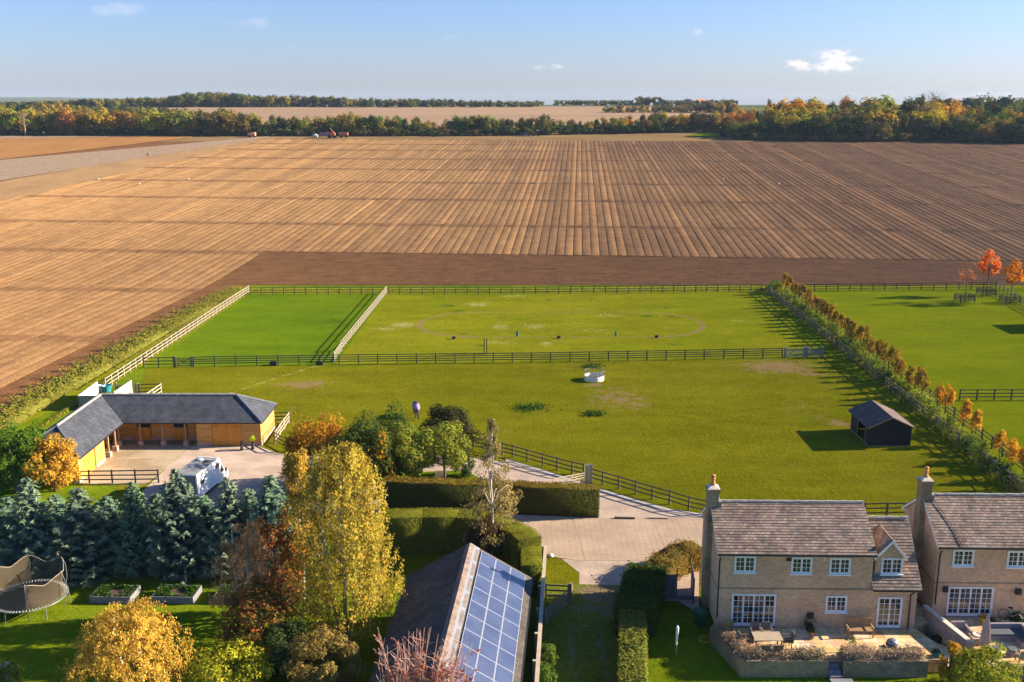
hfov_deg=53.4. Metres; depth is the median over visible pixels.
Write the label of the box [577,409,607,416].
nettle clump
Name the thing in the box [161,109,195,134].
broadleaf tree
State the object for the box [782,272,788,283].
young tree
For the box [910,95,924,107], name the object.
broadleaf tree
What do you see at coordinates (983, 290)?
tree guard
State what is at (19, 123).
broadleaf tree
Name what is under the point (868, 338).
young tree
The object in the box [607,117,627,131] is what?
broadleaf tree
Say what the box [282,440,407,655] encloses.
birch tree
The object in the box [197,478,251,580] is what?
blue conifer
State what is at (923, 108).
broadleaf tree
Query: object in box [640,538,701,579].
tree
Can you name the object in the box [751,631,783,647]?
dining table
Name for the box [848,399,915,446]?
field shelter
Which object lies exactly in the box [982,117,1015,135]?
broadleaf tree
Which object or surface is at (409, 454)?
apple tree
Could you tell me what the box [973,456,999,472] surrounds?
green shrub
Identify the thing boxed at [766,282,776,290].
green shrub
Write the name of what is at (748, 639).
garden chair
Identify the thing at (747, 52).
sky
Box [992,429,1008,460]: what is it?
young tree
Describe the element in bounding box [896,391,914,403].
green shrub
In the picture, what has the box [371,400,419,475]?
holly tree
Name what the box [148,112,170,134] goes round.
broadleaf tree
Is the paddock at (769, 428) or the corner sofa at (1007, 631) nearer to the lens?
the corner sofa at (1007, 631)
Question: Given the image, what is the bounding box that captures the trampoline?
[0,555,70,625]
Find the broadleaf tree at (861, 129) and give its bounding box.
[845,122,869,140]
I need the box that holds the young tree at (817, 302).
[812,298,821,312]
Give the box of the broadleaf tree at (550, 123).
[547,121,556,133]
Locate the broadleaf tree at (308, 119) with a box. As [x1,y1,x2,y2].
[301,116,313,125]
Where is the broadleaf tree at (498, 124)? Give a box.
[495,119,500,134]
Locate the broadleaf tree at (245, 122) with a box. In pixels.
[237,114,263,134]
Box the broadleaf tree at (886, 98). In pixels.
[869,94,898,110]
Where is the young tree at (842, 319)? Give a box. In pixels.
[835,313,846,333]
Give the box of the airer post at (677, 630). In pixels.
[675,625,678,656]
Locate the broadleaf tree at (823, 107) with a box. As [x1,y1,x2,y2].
[782,99,829,114]
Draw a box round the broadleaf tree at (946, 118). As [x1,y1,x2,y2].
[938,114,947,135]
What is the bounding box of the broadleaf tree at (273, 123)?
[264,118,277,134]
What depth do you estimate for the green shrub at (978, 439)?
93.58 m
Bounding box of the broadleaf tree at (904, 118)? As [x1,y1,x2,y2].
[897,112,910,140]
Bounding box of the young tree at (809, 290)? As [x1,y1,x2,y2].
[804,288,812,309]
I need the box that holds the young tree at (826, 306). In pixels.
[821,300,830,321]
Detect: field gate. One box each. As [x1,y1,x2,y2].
[115,383,138,392]
[174,356,192,366]
[333,341,341,360]
[544,582,572,625]
[553,472,585,483]
[784,347,805,357]
[806,346,823,356]
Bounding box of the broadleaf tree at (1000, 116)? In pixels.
[980,112,1020,123]
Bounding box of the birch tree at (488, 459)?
[460,417,517,555]
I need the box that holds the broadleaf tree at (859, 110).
[845,103,885,121]
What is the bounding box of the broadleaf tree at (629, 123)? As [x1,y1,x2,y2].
[621,117,633,126]
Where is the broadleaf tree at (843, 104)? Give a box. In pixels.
[838,95,854,110]
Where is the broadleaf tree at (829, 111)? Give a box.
[819,108,838,118]
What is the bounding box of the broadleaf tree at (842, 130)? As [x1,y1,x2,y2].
[839,115,851,139]
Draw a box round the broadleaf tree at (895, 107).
[891,100,899,110]
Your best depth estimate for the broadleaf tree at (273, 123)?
477.71 m
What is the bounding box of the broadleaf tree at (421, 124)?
[412,121,431,134]
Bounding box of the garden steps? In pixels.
[828,662,842,679]
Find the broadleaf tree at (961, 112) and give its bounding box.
[945,110,967,117]
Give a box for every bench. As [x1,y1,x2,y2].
[435,471,443,478]
[844,617,874,637]
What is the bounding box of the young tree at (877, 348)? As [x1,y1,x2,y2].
[875,338,882,358]
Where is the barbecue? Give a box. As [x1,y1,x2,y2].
[879,638,902,650]
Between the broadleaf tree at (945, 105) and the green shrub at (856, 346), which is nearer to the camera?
the green shrub at (856, 346)
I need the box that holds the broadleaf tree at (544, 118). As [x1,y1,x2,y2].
[538,113,547,133]
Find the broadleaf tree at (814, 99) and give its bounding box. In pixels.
[803,96,818,103]
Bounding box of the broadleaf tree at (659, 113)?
[646,111,663,125]
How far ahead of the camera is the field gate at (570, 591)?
63.27 m
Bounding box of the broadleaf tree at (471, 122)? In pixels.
[458,118,477,134]
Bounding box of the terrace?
[936,617,1023,668]
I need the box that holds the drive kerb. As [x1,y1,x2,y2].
[506,459,700,515]
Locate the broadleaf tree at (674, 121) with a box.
[669,116,684,131]
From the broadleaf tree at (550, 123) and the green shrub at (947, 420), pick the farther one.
the broadleaf tree at (550, 123)
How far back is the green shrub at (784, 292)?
162.93 m
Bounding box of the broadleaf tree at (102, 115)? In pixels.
[81,109,108,133]
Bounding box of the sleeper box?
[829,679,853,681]
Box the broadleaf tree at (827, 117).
[806,111,835,132]
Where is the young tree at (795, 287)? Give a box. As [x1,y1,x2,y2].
[793,284,798,294]
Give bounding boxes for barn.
[369,543,532,681]
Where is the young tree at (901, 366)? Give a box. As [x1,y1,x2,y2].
[896,359,906,380]
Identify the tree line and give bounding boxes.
[0,91,737,107]
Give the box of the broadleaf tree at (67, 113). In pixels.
[54,107,77,125]
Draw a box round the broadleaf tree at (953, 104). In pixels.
[940,99,965,113]
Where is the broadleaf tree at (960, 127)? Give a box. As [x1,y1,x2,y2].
[945,119,978,140]
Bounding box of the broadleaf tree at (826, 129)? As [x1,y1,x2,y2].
[806,115,837,140]
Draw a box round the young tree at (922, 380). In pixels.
[915,369,930,393]
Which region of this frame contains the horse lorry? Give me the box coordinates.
[179,456,227,498]
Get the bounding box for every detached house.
[700,474,922,629]
[901,466,1023,617]
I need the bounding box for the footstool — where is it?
[1005,646,1019,657]
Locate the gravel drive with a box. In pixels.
[142,446,701,518]
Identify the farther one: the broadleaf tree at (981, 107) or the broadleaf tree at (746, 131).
the broadleaf tree at (981, 107)
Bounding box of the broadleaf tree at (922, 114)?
[911,109,944,132]
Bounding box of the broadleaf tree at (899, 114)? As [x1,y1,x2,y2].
[895,110,903,139]
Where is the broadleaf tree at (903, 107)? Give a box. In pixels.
[898,102,907,121]
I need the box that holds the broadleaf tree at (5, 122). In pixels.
[0,109,31,134]
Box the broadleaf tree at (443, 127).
[437,123,446,133]
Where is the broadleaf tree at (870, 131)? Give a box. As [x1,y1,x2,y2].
[854,119,881,140]
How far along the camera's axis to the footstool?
56.89 m
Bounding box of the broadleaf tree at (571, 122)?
[566,119,576,125]
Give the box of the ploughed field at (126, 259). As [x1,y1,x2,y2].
[0,139,1023,387]
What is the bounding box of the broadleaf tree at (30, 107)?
[21,106,39,114]
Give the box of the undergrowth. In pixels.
[0,122,1023,143]
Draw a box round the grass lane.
[540,583,621,681]
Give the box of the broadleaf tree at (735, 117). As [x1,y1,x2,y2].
[725,112,745,123]
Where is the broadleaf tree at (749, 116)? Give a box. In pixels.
[737,110,758,130]
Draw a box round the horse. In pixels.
[412,401,419,418]
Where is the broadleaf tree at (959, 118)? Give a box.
[940,114,974,134]
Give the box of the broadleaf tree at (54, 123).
[51,109,60,127]
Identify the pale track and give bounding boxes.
[0,135,159,137]
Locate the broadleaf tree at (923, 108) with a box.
[918,103,936,116]
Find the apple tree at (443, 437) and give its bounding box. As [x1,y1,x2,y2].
[416,420,471,477]
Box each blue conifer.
[0,477,73,584]
[0,496,17,563]
[0,506,19,566]
[39,487,124,588]
[42,494,70,553]
[86,496,134,572]
[106,482,165,579]
[137,493,168,567]
[144,468,213,584]
[180,494,221,571]
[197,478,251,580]
[231,488,265,566]
[239,475,309,582]
[283,507,329,565]
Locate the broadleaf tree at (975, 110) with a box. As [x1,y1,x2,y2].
[962,105,982,114]
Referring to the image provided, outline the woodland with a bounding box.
[0,95,1023,116]
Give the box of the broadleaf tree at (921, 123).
[911,115,938,139]
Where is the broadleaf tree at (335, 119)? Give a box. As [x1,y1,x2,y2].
[328,114,341,129]
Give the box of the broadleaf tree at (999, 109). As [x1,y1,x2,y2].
[996,104,1002,113]
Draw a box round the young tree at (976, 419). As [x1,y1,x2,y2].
[968,408,982,435]
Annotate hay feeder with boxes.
[584,366,603,381]
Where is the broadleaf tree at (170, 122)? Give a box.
[165,115,174,131]
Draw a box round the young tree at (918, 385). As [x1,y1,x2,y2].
[914,365,923,390]
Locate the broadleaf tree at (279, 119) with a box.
[276,116,284,135]
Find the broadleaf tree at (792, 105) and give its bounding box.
[776,99,811,127]
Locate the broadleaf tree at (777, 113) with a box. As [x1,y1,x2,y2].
[768,109,803,128]
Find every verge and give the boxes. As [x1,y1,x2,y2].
[19,293,248,424]
[250,285,1023,293]
[381,470,477,511]
[766,292,1023,492]
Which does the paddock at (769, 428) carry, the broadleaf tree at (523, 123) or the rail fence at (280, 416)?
the rail fence at (280, 416)
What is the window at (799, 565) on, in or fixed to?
in the detached house at (822, 563)
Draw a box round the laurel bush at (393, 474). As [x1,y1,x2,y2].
[376,465,403,490]
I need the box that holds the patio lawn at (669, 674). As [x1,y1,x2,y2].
[647,666,1011,681]
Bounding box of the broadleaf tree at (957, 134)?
[948,120,959,140]
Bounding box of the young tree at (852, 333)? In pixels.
[846,322,858,339]
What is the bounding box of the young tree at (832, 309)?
[827,303,835,322]
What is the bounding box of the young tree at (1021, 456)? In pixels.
[1017,446,1023,473]
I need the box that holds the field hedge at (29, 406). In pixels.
[0,284,245,428]
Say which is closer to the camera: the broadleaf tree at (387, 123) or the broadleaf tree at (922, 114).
the broadleaf tree at (922, 114)
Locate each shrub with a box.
[183,632,277,681]
[264,617,313,681]
[280,622,366,681]
[283,427,315,485]
[362,426,395,499]
[373,627,480,681]
[450,454,475,476]
[461,513,506,558]
[469,474,523,517]
[533,662,557,681]
[540,642,558,667]
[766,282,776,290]
[771,281,783,290]
[779,287,791,296]
[784,293,801,302]
[789,300,802,310]
[794,303,810,314]
[808,314,825,323]
[811,319,828,328]
[816,320,827,330]
[823,320,833,332]
[828,325,841,335]
[835,334,853,345]
[839,337,856,351]
[850,340,864,351]
[854,348,874,357]
[854,354,876,369]
[856,349,871,360]
[867,357,885,367]
[873,363,889,375]
[876,369,899,384]
[889,378,906,386]
[894,383,911,395]
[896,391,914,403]
[902,388,931,404]
[913,397,933,408]
[922,412,946,421]
[927,405,946,424]
[930,634,941,644]
[938,640,960,681]
[939,418,963,435]
[941,414,960,429]
[941,641,1022,681]
[943,426,969,440]
[953,433,988,446]
[958,435,983,454]
[970,439,991,459]
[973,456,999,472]
[978,453,1004,468]
[989,617,998,621]
[990,459,1016,481]
[998,471,1023,483]
[1009,475,1023,489]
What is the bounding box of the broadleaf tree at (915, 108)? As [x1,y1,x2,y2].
[906,102,919,128]
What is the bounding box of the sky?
[0,0,1023,104]
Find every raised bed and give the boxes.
[89,583,140,603]
[151,583,201,603]
[213,583,246,602]
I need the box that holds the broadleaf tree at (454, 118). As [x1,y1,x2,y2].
[443,115,464,128]
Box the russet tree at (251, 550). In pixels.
[207,519,295,644]
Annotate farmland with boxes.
[0,97,966,131]
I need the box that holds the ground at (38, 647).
[0,285,1023,681]
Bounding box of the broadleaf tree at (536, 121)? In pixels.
[529,118,542,128]
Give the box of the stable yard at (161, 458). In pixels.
[82,446,192,483]
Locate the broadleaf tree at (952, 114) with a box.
[947,110,957,127]
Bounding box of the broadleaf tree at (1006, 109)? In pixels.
[994,106,1023,115]
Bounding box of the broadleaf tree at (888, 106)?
[864,103,892,112]
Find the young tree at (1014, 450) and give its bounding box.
[1004,438,1020,468]
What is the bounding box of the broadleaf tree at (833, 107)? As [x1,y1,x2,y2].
[827,102,838,116]
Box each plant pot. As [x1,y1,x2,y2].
[724,620,734,632]
[804,615,814,630]
[808,626,814,635]
[848,638,856,650]
[931,647,940,656]
[977,612,989,623]
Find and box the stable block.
[7,393,276,483]
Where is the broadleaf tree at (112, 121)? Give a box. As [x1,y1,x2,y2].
[95,114,119,133]
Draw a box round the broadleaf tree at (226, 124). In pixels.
[216,109,241,135]
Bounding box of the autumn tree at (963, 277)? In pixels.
[958,263,976,301]
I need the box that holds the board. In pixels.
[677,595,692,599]
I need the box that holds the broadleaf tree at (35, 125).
[24,109,37,133]
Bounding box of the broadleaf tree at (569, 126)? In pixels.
[565,124,573,133]
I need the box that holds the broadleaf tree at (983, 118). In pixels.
[960,113,987,125]
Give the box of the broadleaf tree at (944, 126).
[941,122,948,140]
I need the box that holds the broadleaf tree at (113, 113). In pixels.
[110,108,122,128]
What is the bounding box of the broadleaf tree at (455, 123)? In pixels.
[448,117,468,132]
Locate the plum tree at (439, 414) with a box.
[415,403,483,455]
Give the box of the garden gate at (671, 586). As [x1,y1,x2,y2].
[663,573,677,599]
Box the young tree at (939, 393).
[933,384,945,407]
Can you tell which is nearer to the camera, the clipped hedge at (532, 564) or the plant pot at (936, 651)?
the plant pot at (936, 651)
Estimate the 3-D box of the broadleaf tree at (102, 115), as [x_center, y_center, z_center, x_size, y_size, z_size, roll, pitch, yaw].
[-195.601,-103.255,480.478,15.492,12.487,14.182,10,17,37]
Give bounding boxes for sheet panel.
[77,381,98,406]
[78,395,96,405]
[113,380,132,392]
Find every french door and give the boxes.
[729,594,776,627]
[874,597,902,629]
[944,587,993,617]
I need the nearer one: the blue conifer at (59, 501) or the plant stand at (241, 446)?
the blue conifer at (59, 501)
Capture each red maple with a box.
[213,574,302,663]
[239,501,307,619]
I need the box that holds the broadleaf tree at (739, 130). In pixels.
[731,127,742,137]
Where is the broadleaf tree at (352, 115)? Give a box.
[342,111,355,127]
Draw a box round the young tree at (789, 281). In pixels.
[785,276,793,290]
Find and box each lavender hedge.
[710,622,807,659]
[794,644,828,660]
[836,642,926,664]
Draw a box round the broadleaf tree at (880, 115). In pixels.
[858,108,900,133]
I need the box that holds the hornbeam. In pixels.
[21,432,80,491]
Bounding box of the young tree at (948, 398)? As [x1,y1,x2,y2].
[943,383,955,416]
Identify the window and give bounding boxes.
[733,556,756,573]
[790,557,812,574]
[824,596,847,613]
[828,558,850,575]
[880,558,903,575]
[951,550,974,567]
[1005,551,1023,568]
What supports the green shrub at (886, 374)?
on the strip verge at (931, 429)
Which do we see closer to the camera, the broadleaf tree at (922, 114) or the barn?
the barn
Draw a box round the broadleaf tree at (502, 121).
[498,117,505,126]
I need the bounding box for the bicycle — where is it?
[998,607,1023,621]
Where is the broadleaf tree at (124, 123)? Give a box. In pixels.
[118,110,129,134]
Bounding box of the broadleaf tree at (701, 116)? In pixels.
[693,111,718,130]
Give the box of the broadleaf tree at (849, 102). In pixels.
[845,98,857,107]
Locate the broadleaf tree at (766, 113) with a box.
[753,105,775,123]
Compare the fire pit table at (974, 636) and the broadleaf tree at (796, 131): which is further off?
the broadleaf tree at (796, 131)
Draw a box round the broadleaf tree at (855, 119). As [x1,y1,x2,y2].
[842,114,865,133]
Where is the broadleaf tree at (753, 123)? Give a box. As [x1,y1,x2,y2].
[745,119,759,131]
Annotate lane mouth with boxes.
[563,559,645,584]
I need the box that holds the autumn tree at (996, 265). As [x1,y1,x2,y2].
[976,248,1000,295]
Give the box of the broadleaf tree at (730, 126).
[725,123,736,131]
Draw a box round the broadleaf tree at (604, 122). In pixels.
[593,116,607,127]
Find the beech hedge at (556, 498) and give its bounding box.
[382,475,599,517]
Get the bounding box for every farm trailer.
[248,132,255,136]
[339,132,347,136]
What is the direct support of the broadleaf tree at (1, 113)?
on the headland at (679, 134)
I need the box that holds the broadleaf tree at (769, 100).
[765,98,771,115]
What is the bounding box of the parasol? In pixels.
[979,614,990,653]
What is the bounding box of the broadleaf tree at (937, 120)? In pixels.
[929,116,940,132]
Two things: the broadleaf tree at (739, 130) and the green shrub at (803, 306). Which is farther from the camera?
the broadleaf tree at (739, 130)
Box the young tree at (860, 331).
[855,324,866,345]
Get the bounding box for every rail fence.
[73,469,159,483]
[104,285,248,384]
[138,383,159,392]
[143,356,174,367]
[147,383,161,392]
[193,347,782,366]
[249,287,383,294]
[273,431,584,476]
[274,411,288,420]
[274,412,288,442]
[342,286,386,346]
[388,284,761,293]
[545,583,567,600]
[592,468,906,515]
[765,284,1022,492]
[785,286,1022,469]
[802,282,996,290]
[959,389,1023,399]
[996,282,1023,304]
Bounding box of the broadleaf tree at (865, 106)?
[858,100,872,107]
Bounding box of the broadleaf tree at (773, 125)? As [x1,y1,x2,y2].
[770,115,780,132]
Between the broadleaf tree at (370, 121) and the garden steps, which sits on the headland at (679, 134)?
the broadleaf tree at (370, 121)
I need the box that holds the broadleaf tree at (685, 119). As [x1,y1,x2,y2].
[678,112,689,126]
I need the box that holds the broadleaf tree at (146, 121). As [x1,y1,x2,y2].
[137,109,165,134]
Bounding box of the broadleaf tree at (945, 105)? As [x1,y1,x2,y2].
[938,103,963,119]
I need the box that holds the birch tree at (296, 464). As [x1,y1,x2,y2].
[278,447,322,614]
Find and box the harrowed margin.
[0,282,245,413]
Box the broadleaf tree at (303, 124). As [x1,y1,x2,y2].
[297,120,313,134]
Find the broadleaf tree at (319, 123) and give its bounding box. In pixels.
[304,116,327,130]
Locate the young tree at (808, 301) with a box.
[806,292,813,308]
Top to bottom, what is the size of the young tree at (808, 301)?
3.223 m
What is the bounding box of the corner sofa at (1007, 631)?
[983,622,1023,647]
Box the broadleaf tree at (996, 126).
[992,120,1004,142]
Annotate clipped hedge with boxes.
[382,507,541,571]
[520,545,542,597]
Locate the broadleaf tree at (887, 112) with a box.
[880,107,895,127]
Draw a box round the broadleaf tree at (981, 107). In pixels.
[974,104,983,116]
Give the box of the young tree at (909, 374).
[905,364,916,385]
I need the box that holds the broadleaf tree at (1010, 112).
[1008,111,1016,124]
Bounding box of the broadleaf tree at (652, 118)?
[645,113,671,131]
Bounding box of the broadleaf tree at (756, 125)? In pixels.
[745,121,767,137]
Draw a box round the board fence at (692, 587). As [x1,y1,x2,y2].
[690,563,694,603]
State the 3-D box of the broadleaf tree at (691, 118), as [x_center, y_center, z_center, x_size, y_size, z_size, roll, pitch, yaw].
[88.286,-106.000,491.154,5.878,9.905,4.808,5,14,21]
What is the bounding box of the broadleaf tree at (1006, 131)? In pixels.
[994,121,1021,141]
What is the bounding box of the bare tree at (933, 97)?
[916,90,946,104]
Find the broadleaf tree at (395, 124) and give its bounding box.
[389,121,404,134]
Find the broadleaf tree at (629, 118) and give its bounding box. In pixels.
[623,115,639,124]
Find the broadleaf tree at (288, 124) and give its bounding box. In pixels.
[280,118,293,132]
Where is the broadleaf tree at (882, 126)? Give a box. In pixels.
[867,119,896,140]
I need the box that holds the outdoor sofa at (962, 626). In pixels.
[951,621,972,636]
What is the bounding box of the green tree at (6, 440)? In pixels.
[0,420,54,494]
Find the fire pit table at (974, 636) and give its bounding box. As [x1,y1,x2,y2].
[966,631,986,645]
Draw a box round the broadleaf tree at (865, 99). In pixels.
[842,97,881,110]
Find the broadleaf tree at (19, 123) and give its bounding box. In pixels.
[2,108,39,132]
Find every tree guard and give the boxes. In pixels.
[954,293,975,302]
[976,287,997,296]
[999,294,1021,304]
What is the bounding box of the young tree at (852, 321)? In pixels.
[846,319,855,339]
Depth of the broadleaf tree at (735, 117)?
489.61 m
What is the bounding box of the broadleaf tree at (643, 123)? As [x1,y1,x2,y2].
[640,118,653,128]
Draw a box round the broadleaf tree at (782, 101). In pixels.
[765,98,787,112]
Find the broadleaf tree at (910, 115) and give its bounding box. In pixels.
[907,112,917,130]
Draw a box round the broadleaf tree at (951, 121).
[948,114,979,124]
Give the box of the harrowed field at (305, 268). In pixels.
[0,141,1023,284]
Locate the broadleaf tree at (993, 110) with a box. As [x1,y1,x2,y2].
[990,102,1000,116]
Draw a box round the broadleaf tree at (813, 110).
[804,107,822,117]
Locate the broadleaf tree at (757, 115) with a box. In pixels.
[756,111,759,122]
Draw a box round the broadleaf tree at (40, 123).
[35,112,44,128]
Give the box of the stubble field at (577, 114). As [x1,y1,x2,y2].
[113,106,726,129]
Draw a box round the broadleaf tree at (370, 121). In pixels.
[357,115,381,133]
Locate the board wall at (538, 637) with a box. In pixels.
[533,545,546,681]
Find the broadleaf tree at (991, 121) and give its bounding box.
[978,118,996,133]
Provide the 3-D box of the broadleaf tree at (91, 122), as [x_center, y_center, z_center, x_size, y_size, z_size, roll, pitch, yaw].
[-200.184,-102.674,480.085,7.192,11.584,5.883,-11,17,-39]
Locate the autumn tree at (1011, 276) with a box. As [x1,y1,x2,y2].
[1003,259,1023,301]
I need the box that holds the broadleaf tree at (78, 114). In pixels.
[71,109,83,130]
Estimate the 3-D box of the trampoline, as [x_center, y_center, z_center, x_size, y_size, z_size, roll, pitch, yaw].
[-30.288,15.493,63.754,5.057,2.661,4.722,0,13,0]
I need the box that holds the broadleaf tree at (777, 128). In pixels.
[773,125,779,134]
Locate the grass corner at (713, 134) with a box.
[686,132,724,136]
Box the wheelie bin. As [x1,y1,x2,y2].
[694,607,707,626]
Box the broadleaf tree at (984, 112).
[969,110,991,116]
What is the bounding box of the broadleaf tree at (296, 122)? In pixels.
[293,117,301,133]
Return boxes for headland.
[0,139,258,201]
[1,129,1000,140]
[250,136,831,141]
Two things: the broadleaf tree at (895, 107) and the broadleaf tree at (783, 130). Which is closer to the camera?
the broadleaf tree at (783, 130)
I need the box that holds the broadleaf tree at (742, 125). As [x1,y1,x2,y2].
[731,121,749,131]
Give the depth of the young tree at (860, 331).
128.79 m
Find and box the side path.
[914,601,927,634]
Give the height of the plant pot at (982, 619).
0.662 m
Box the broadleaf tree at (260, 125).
[255,117,263,134]
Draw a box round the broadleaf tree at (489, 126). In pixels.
[479,118,496,133]
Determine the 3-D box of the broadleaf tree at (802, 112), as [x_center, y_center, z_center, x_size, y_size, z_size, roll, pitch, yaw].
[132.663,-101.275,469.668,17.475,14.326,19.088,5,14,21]
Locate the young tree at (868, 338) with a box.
[863,325,871,349]
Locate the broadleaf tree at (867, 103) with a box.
[858,97,893,108]
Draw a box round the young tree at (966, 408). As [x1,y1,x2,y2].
[959,398,972,428]
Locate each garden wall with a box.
[709,626,828,677]
[841,659,928,676]
[922,605,973,665]
[986,663,1023,679]
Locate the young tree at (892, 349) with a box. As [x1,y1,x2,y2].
[887,345,897,370]
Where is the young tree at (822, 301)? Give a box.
[819,297,826,316]
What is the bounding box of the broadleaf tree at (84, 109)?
[71,106,93,125]
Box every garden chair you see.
[738,630,750,644]
[750,621,761,636]
[758,644,770,653]
[761,621,772,630]
[770,644,783,653]
[781,630,794,648]
[1014,650,1023,663]
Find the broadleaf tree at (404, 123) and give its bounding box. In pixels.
[401,119,409,130]
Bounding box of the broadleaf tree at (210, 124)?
[204,108,238,133]
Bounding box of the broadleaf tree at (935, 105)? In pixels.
[924,100,949,114]
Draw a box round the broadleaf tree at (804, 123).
[793,118,823,139]
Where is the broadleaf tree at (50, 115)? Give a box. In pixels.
[45,109,54,129]
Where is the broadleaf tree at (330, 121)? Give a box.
[327,117,336,131]
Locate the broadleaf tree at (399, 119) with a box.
[384,115,402,127]
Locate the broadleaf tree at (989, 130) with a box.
[977,122,997,142]
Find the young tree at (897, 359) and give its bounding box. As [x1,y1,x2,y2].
[891,350,902,378]
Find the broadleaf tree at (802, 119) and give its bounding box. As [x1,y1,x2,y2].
[800,114,811,131]
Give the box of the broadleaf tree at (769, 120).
[763,114,782,132]
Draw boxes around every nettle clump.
[506,401,566,411]
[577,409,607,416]
[581,362,605,368]
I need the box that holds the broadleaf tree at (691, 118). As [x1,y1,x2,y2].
[689,111,700,131]
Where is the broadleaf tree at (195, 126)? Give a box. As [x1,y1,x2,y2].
[187,115,202,135]
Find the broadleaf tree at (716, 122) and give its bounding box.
[701,115,724,130]
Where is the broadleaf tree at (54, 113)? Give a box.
[41,107,72,127]
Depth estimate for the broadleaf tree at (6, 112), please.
478.21 m
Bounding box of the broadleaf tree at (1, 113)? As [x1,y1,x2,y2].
[0,106,11,132]
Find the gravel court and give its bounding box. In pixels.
[662,571,698,609]
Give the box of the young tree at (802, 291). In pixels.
[797,283,807,299]
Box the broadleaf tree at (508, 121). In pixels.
[505,118,512,134]
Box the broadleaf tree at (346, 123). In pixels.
[338,114,362,134]
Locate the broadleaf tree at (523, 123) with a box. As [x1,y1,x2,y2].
[519,118,533,132]
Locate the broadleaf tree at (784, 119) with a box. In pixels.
[772,113,805,134]
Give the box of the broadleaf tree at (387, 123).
[375,116,398,133]
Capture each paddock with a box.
[101,356,1002,616]
[147,294,385,366]
[336,291,824,363]
[790,291,1023,474]
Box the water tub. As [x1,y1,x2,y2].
[100,384,111,392]
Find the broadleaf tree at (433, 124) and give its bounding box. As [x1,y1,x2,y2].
[423,120,437,130]
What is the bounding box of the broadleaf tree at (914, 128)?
[908,117,918,140]
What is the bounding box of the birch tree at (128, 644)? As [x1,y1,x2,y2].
[55,596,200,681]
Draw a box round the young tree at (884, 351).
[879,342,888,363]
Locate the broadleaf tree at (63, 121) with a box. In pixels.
[55,108,79,132]
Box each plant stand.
[239,441,243,450]
[250,436,254,449]
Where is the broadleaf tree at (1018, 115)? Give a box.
[1005,110,1022,119]
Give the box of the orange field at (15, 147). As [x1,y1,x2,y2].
[0,136,191,158]
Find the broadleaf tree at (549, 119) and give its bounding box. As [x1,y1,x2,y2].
[535,114,558,124]
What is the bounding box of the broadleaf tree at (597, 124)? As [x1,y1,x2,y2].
[594,119,600,132]
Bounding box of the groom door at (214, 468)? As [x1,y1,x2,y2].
[213,466,216,483]
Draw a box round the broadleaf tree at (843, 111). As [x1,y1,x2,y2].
[824,107,860,128]
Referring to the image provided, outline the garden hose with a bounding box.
[698,634,711,643]
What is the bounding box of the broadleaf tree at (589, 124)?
[582,121,593,133]
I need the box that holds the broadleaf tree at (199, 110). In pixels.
[194,108,204,123]
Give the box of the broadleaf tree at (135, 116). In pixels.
[128,112,154,133]
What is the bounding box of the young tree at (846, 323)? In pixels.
[843,316,850,340]
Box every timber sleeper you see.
[614,516,634,518]
[649,516,667,518]
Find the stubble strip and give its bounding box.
[0,136,268,180]
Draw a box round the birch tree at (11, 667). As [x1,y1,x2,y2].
[0,659,30,681]
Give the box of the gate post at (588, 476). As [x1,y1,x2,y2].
[585,464,591,483]
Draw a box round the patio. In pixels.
[718,627,949,671]
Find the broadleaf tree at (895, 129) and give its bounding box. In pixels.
[885,118,897,134]
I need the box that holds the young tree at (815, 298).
[810,294,817,311]
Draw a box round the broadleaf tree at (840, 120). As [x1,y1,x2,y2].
[827,111,862,134]
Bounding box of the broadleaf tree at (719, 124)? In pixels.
[713,114,730,130]
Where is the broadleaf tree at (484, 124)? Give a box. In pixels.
[465,115,493,134]
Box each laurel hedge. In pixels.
[611,560,669,640]
[615,607,648,681]
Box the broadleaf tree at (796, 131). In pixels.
[789,119,803,139]
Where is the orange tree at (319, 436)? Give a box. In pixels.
[280,410,347,485]
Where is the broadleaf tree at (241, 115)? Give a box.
[228,112,255,133]
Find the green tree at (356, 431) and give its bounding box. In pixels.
[330,406,404,495]
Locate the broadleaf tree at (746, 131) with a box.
[740,126,749,138]
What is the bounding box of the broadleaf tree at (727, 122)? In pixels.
[723,119,735,131]
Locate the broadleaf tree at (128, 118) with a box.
[118,112,145,134]
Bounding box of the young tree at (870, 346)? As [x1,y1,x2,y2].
[866,338,876,353]
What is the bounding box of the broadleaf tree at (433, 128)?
[427,123,436,131]
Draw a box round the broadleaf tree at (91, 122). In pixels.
[80,112,94,134]
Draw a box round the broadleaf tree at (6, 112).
[2,108,11,134]
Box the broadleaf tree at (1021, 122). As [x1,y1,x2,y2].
[1017,119,1023,126]
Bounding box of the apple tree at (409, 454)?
[372,420,441,476]
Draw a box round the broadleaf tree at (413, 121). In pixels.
[409,118,416,130]
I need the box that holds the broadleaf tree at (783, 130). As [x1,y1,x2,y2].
[778,124,796,137]
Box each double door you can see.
[82,449,95,477]
[211,424,241,445]
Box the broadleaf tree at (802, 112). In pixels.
[779,106,811,118]
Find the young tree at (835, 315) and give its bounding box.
[831,310,839,322]
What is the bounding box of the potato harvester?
[320,128,336,137]
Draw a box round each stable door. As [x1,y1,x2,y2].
[136,424,150,439]
[173,424,187,439]
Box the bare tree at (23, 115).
[18,113,32,135]
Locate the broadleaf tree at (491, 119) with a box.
[485,114,498,128]
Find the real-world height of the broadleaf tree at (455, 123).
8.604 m
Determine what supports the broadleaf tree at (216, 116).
on the headland at (679, 134)
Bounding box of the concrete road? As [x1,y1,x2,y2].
[516,517,702,561]
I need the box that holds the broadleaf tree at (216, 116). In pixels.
[195,110,227,134]

